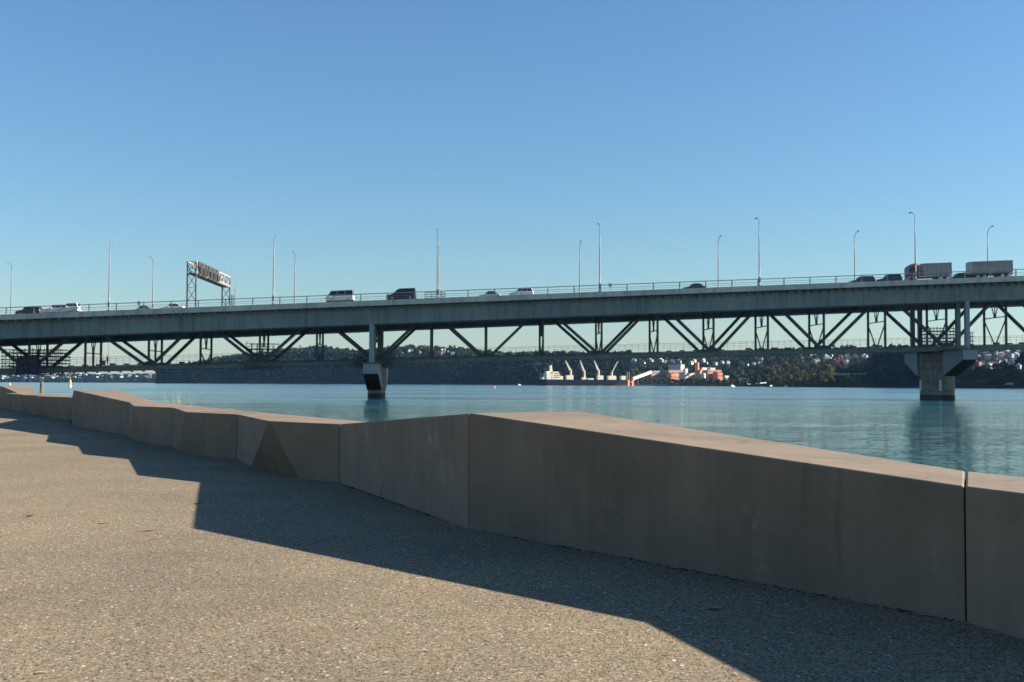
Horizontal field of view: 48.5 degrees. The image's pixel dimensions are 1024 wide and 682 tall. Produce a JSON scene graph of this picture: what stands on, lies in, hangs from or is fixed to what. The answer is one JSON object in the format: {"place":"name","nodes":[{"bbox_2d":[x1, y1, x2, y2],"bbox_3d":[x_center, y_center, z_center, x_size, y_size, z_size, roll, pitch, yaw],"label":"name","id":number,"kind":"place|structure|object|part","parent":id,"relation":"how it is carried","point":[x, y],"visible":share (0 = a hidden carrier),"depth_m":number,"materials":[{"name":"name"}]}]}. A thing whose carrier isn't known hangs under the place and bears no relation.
{"place":"outdoors","nodes":[
{"label":"outdoors","id":0,"kind":"place"},
{"bbox_2d":[60,380,154,382],"bbox_3d":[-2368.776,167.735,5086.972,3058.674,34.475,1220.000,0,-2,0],"label":"hills","id":1,"kind":"structure","parent":0,"point":[107,382],"depth_m":4511.08,"materials":[{"name":"green plant"}]},
{"bbox_2d":[0,373,156,382],"bbox_3d":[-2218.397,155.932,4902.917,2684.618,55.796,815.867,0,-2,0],"label":"woodland","id":2,"kind":"object","parent":1,"relation":"on","point":[106,378],"visible":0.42,"depth_m":4591.97,"materials":[{"name":"green plant"}]},
{"bbox_2d":[0,408,1023,681],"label":"pavement","id":3,"kind":"structure","parent":0,"point":[230,570],"depth_m":4.69,"materials":[{"name":"concrete"}]},
{"bbox_2d":[0,386,35,408],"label":"concrete block","id":4,"kind":"structure","parent":3,"relation":"on","point":[4,402],"depth_m":38.01,"materials":[{"name":"beige concrete"}]},
{"bbox_2d":[6,393,41,411],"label":"concrete block","id":5,"kind":"structure","parent":3,"relation":"on","point":[14,401],"depth_m":34.08,"materials":[{"name":"grey concrete"}]},
{"bbox_2d":[19,394,56,414],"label":"concrete block","id":6,"kind":"structure","parent":3,"relation":"on","point":[30,404],"depth_m":31.12,"materials":[{"name":"grey concrete"}]},
{"bbox_2d":[36,395,72,419],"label":"concrete block","id":7,"kind":"structure","parent":3,"relation":"on","point":[56,406],"depth_m":28.04,"materials":[{"name":"grey concrete"}]},
{"bbox_2d":[72,392,73,423],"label":"concrete block","id":8,"kind":"structure","parent":3,"relation":"on","point":[72,406],"depth_m":24.78,"materials":[{"name":"grey concrete"}]},
{"bbox_2d":[73,390,154,435],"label":"concrete block","id":9,"kind":"structure","parent":3,"relation":"on","point":[104,410],"depth_m":21.00,"materials":[{"name":"grey concrete"}]},
{"bbox_2d":[129,402,200,445],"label":"concrete block","id":10,"kind":"structure","parent":3,"relation":"on","point":[150,422],"depth_m":16.60,"materials":[{"name":"grey concrete"}]},
{"bbox_2d":[172,407,272,458],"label":"concrete block","id":11,"kind":"structure","parent":3,"relation":"on","point":[207,431],"depth_m":13.89,"materials":[{"name":"grey concrete"}]},
{"bbox_2d":[237,414,363,481],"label":"concrete block","id":12,"kind":"structure","parent":3,"relation":"on","point":[302,447],"depth_m":10.85,"materials":[{"name":"grey concrete"}]},
{"bbox_2d":[340,414,468,527],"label":"concrete block","id":13,"kind":"structure","parent":3,"relation":"on","point":[421,464],"depth_m":8.13,"materials":[{"name":"grey concrete"}]},
{"bbox_2d":[69,419,953,621],"bbox_3d":[-7.905,1.678,21.762,0.578,0.010,39.806,1,-2,-28],"label":"moss","id":14,"kind":"object","parent":3,"relation":"on","point":[899,609],"visible":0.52,"depth_m":5.57,"materials":[{"name":"green plant"}]},
{"bbox_2d":[374,652,690,681],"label":"pavement joint","id":15,"kind":"object","parent":3,"relation":"on","point":[530,665],"visible":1,"depth_m":3.63,"materials":[{"name":"grey concrete"}]},
{"bbox_2d":[704,605,722,608],"bbox_3d":[0.804,1.065,4.543,0.070,0.012,0.037,0,-2,0],"label":"fallen leaf","id":16,"kind":"object","parent":3,"relation":"on","point":[713,607],"visible":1,"depth_m":4.55,"materials":[{"name":"brown plant"}]},
{"bbox_2d":[469,412,965,621],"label":"concrete block","id":17,"kind":"structure","parent":3,"relation":"on","point":[889,533],"depth_m":5.38,"materials":[{"name":"grey concrete"}]},
{"bbox_2d":[964,471,1023,638],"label":"concrete block","id":18,"kind":"structure","parent":3,"relation":"on","point":[994,548],"depth_m":4.19,"materials":[{"name":"grey concrete"}]},
{"bbox_2d":[0,382,1023,479],"bbox_3d":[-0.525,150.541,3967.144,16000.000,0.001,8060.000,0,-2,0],"label":"water","id":19,"kind":"structure","parent":0,"point":[979,430],"depth_m":128.50,"materials":[{"name":"blue liquid"}]},
{"bbox_2d":[0,269,1023,399],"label":"road bridge","id":20,"kind":"structure","parent":19,"relation":"in","point":[937,368],"depth_m":199.38,"materials":[{"name":"paint"}]},
{"bbox_2d":[6,261,11,313],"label":"street lamp","id":21,"kind":"object","parent":20,"relation":"on","point":[11,289],"visible":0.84,"depth_m":218.72,"materials":[{"name":"metal"}]},
{"bbox_2d":[15,307,42,313],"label":"dark wagon","id":22,"kind":"object","parent":20,"relation":"on","point":[25,310],"visible":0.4,"depth_m":195.04,"materials":[{"name":"paint"}]},
{"bbox_2d":[7,357,61,375],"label":"scaffold platform","id":23,"kind":"structure","parent":20,"relation":"hanging from","point":[25,366],"depth_m":198.45,"materials":[{"name":"grey paint"}]},
{"bbox_2d":[0,347,71,368],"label":"scaffold tower","id":24,"kind":"structure","parent":20,"relation":"attached to","point":[17,351],"depth_m":202.48,"materials":[{"name":"grey metal"}]},
{"bbox_2d":[43,304,65,312],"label":"white wagon","id":25,"kind":"object","parent":20,"relation":"on","point":[51,309],"visible":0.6,"depth_m":193.24,"materials":[{"name":"paint"}]},
{"bbox_2d":[60,303,80,311],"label":"white suv","id":26,"kind":"object","parent":20,"relation":"on","point":[76,307],"visible":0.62,"depth_m":193.41,"materials":[{"name":"paint"}]},
{"bbox_2d":[108,240,114,309],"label":"street lamp","id":27,"kind":"object","parent":20,"relation":"on","point":[109,280],"visible":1,"depth_m":191.88,"materials":[{"name":"metal"}]},
{"bbox_2d":[137,306,153,308],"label":"silver car","id":28,"kind":"object","parent":20,"relation":"on","point":[147,307],"visible":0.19,"depth_m":203.19,"materials":[{"name":"paint"}]},
{"bbox_2d":[149,256,153,307],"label":"street lamp","id":29,"kind":"object","parent":20,"relation":"on","point":[153,282],"visible":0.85,"depth_m":219.97,"materials":[{"name":"metal"}]},
{"bbox_2d":[162,303,184,307],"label":"white car","id":30,"kind":"object","parent":20,"relation":"on","point":[175,305],"visible":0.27,"depth_m":201.42,"materials":[{"name":"paint"}]},
{"bbox_2d":[186,261,235,306],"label":"sign gantry","id":31,"kind":"object","parent":20,"relation":"on","point":[204,272],"visible":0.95,"depth_m":200.68,"materials":[{"name":"metal"}]},
{"bbox_2d":[245,341,279,361],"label":"scaffold tower","id":32,"kind":"structure","parent":20,"relation":"attached to","point":[257,348],"depth_m":203.96,"materials":[{"name":"grey metal"}]},
{"bbox_2d":[244,364,282,370],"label":"scaffold platform","id":33,"kind":"structure","parent":20,"relation":"attached to","point":[263,368],"depth_m":200.66,"materials":[{"name":"grey paint"}]},
{"bbox_2d":[272,235,276,303],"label":"street lamp","id":34,"kind":"object","parent":20,"relation":"on","point":[273,273],"visible":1,"depth_m":193.13,"materials":[{"name":"metal"}]},
{"bbox_2d":[293,251,294,302],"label":"street lamp","id":35,"kind":"object","parent":20,"relation":"on","point":[294,282],"visible":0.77,"depth_m":221.11,"materials":[{"name":"metal"}]},
{"bbox_2d":[326,290,353,301],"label":"white van","id":36,"kind":"object","parent":20,"relation":"on","point":[339,297],"visible":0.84,"depth_m":193.78,"materials":[{"name":"paint"}]},
{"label":"side window","id":37,"kind":"part","parent":36,"relation":"part of","materials":[{"name":"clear glass"}]},
{"bbox_2d":[352,352,365,368],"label":"scaffold cage","id":38,"kind":"object","parent":20,"relation":"on","point":[358,363],"visible":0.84,"depth_m":199.83,"materials":[{"name":"grey paint"}]},
{"bbox_2d":[383,354,394,368],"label":"scaffold cage","id":39,"kind":"object","parent":20,"relation":"on","point":[388,366],"visible":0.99,"depth_m":200.03,"materials":[{"name":"grey paint"}]},
{"bbox_2d":[386,288,416,299],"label":"dark van","id":40,"kind":"object","parent":20,"relation":"on","point":[394,295],"visible":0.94,"depth_m":194.72,"materials":[{"name":"paint"}]},
{"bbox_2d":[436,229,438,297],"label":"street lamp","id":41,"kind":"object","parent":20,"relation":"on","point":[437,265],"visible":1,"depth_m":194.40,"materials":[{"name":"metal"}]},
{"bbox_2d":[438,246,439,296],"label":"street lamp","id":42,"kind":"object","parent":20,"relation":"on","point":[438,276],"visible":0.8,"depth_m":222.42,"materials":[{"name":"metal"}]},
{"bbox_2d":[479,291,499,295],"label":"pale car","id":43,"kind":"object","parent":20,"relation":"on","point":[490,293],"visible":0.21,"depth_m":203.96,"materials":[{"name":"silver metal"}]},
{"bbox_2d":[509,288,533,294],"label":"white hatchback","id":44,"kind":"object","parent":20,"relation":"on","point":[524,291],"visible":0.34,"depth_m":199.89,"materials":[{"name":"paint"}]},
{"bbox_2d":[579,240,581,291],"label":"street lamp","id":45,"kind":"object","parent":20,"relation":"on","point":[579,267],"visible":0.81,"depth_m":223.68,"materials":[{"name":"metal"}]},
{"bbox_2d":[597,223,600,291],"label":"street lamp","id":46,"kind":"object","parent":20,"relation":"on","point":[599,257],"visible":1,"depth_m":195.70,"materials":[{"name":"metal"}]},
{"bbox_2d":[682,283,704,288],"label":"dark car","id":47,"kind":"object","parent":20,"relation":"on","point":[699,286],"visible":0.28,"depth_m":204.63,"materials":[{"name":"paint"}]},
{"bbox_2d":[718,235,721,286],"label":"street lamp","id":48,"kind":"object","parent":20,"relation":"on","point":[718,259],"visible":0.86,"depth_m":224.93,"materials":[{"name":"metal"}]},
{"bbox_2d":[755,218,760,285],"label":"street lamp","id":49,"kind":"object","parent":20,"relation":"on","point":[759,277],"visible":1,"depth_m":196.91,"materials":[{"name":"metal"}]},
{"bbox_2d":[854,230,858,279],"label":"street lamp","id":50,"kind":"object","parent":20,"relation":"on","point":[854,253],"visible":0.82,"depth_m":226.19,"materials":[{"name":"metal"}]},
{"bbox_2d":[849,276,875,281],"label":"dark saloon","id":51,"kind":"object","parent":20,"relation":"on","point":[867,278],"visible":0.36,"depth_m":204.72,"materials":[{"name":"paint"}]},
{"bbox_2d":[876,274,902,280],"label":"maroon wagon","id":52,"kind":"object","parent":20,"relation":"on","point":[894,277],"visible":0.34,"depth_m":203.50,"materials":[{"name":"paint"}]},
{"bbox_2d":[909,212,916,279],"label":"street lamp","id":53,"kind":"object","parent":20,"relation":"on","point":[915,271],"visible":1,"depth_m":198.13,"materials":[{"name":"metal"}]},
{"bbox_2d":[904,262,951,279],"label":"tipper truck","id":54,"kind":"object","parent":20,"relation":"on","point":[923,268],"visible":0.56,"depth_m":202.27,"materials":[{"name":"red paint"}]},
{"bbox_2d":[920,326,954,344],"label":"scaffold tower","id":55,"kind":"structure","parent":20,"relation":"attached to","point":[943,338],"depth_m":218.89,"materials":[{"name":"grey metal"}]},
{"bbox_2d":[950,273,968,277],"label":"blue car","id":56,"kind":"object","parent":20,"relation":"on","point":[959,275],"visible":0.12,"depth_m":206.74,"materials":[{"name":"paint"}]},
{"bbox_2d":[970,332,974,346],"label":"scaffold cage","id":57,"kind":"object","parent":20,"relation":"on","point":[972,340],"visible":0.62,"depth_m":200.70,"materials":[{"name":"grey paint"}]},
{"bbox_2d":[960,260,1012,277],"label":"tipper trailer","id":58,"kind":"object","parent":20,"relation":"on","point":[977,266],"visible":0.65,"depth_m":202.73,"materials":[{"name":"grey metal"}]},
{"bbox_2d":[987,226,993,276],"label":"street lamp","id":59,"kind":"object","parent":20,"relation":"on","point":[987,245],"visible":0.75,"depth_m":227.46,"materials":[{"name":"metal"}]},
{"bbox_2d":[537,360,626,385],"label":"cargo ship","id":60,"kind":"object","parent":19,"relation":"on","point":[549,376],"visible":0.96,"depth_m":1630.37,"materials":[{"name":"beige paint"}]},
{"bbox_2d":[626,380,633,385],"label":"ship loader","id":61,"kind":"object","parent":19,"relation":"on","point":[628,382],"visible":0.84,"depth_m":1597.48,"materials":[{"name":"orange metal"}]},
{"bbox_2d":[634,384,667,385],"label":"wharf","id":62,"kind":"structure","parent":19,"relation":"in","point":[650,384],"depth_m":1634.83,"materials":[{"name":"grey concrete"}]},
{"bbox_2d":[0,0,1023,374],"label":"sky","id":63,"kind":"structure","parent":0,"point":[350,133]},
{"bbox_2d":[155,350,1023,388],"bbox_3d":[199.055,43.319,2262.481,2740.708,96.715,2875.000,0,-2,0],"label":"hills","id":64,"kind":"structure","parent":0,"point":[901,383],"depth_m":2118.90,"materials":[{"name":"green plant"}]},
{"bbox_2d":[155,344,1023,384],"bbox_3d":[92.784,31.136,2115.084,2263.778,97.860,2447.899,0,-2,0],"label":"woodland","id":65,"kind":"object","parent":64,"relation":"on","point":[880,366],"visible":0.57,"depth_m":2111.58,"materials":[{"name":"green plant"}]},
{"bbox_2d":[631,370,652,383],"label":"conveyor gallery","id":66,"kind":"object","parent":64,"relation":"on","point":[642,375],"visible":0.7,"depth_m":1738.15,"materials":[{"name":"beige paint"}]},
{"bbox_2d":[645,371,664,380],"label":"long shed","id":67,"kind":"structure","parent":64,"relation":"on","point":[656,375],"depth_m":1898.19,"materials":[{"name":"grey metal"}]},
{"bbox_2d":[659,370,682,379],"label":"brick warehouse","id":68,"kind":"structure","parent":64,"relation":"on","point":[676,374],"depth_m":1898.07,"materials":[{"name":"brick"}]},
{"bbox_2d":[667,373,674,378],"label":"pink gatehouse","id":69,"kind":"object","parent":64,"relation":"on","point":[671,375],"visible":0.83,"depth_m":1779.80,"materials":[{"name":"orange brick"}]},
{"bbox_2d":[668,364,683,369],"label":"grey tower block","id":70,"kind":"structure","parent":64,"relation":"on","point":[675,366],"depth_m":1959.79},
{"bbox_2d":[679,373,694,380],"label":"cream warehouse","id":71,"kind":"structure","parent":64,"relation":"on","point":[685,376],"depth_m":1829.88,"materials":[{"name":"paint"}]},
{"bbox_2d":[695,362,698,377],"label":"brick tower","id":72,"kind":"structure","parent":64,"relation":"on","point":[696,365],"depth_m":1917.23,"materials":[{"name":"brick"}]},
{"bbox_2d":[696,370,720,380],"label":"pink refinery block","id":73,"kind":"structure","parent":64,"relation":"on","point":[709,374],"depth_m":1829.02,"materials":[{"name":"brick"}]},
{"bbox_2d":[712,371,722,380],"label":"brick annex","id":74,"kind":"object","parent":64,"relation":"on","point":[717,374],"visible":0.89,"depth_m":1815.71,"materials":[{"name":"brick"}]},
{"bbox_2d":[825,357,838,363],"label":"tree","id":75,"kind":"object","parent":64,"relation":"on","point":[832,360],"visible":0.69,"depth_m":1655.68,"materials":[{"name":"green plant"}]},
{"bbox_2d":[829,354,843,371],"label":"tree","id":76,"kind":"object","parent":64,"relation":"on","point":[838,357],"visible":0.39,"depth_m":1676.18,"materials":[{"name":"brown plant"}]},
{"bbox_2d":[836,360,846,372],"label":"tree","id":77,"kind":"object","parent":64,"relation":"on","point":[842,364],"visible":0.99,"depth_m":1599.58,"materials":[{"name":"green plant"}]},
{"bbox_2d":[975,361,982,366],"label":"house","id":78,"kind":"structure","parent":64,"relation":"on","point":[979,363],"depth_m":1388.54,"materials":[{"name":"ceramic"}]},
{"bbox_2d":[1007,353,1014,357],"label":"house","id":79,"kind":"structure","parent":64,"relation":"on","point":[1010,355],"depth_m":1736.30,"materials":[{"name":"brick"}]},
{"bbox_2d":[833,372,866,374],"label":"playing field","id":80,"kind":"structure","parent":0,"point":[846,373],"depth_m":1518.20,"materials":[{"name":"green plant"}]},
{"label":"embankment","id":81,"kind":"structure","parent":0,"visible":0},
{"bbox_2d":[40,377,43,393],"bbox_3d":[-15.506,1.852,37.449,0.149,1.380,0.145,-1,-2,27],"label":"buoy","id":82,"kind":"object","parent":81,"relation":"on","point":[41,388],"visible":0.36,"depth_m":37.45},
{"bbox_2d":[160,389,204,405],"bbox_3d":[-5.709,1.325,19.438,0.888,1.059,0.969,0,-2,0],"label":"grass tuft","id":83,"kind":"object","parent":81,"relation":"on","point":[183,399],"visible":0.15,"depth_m":19.43,"materials":[{"name":"plant"}]}
]}

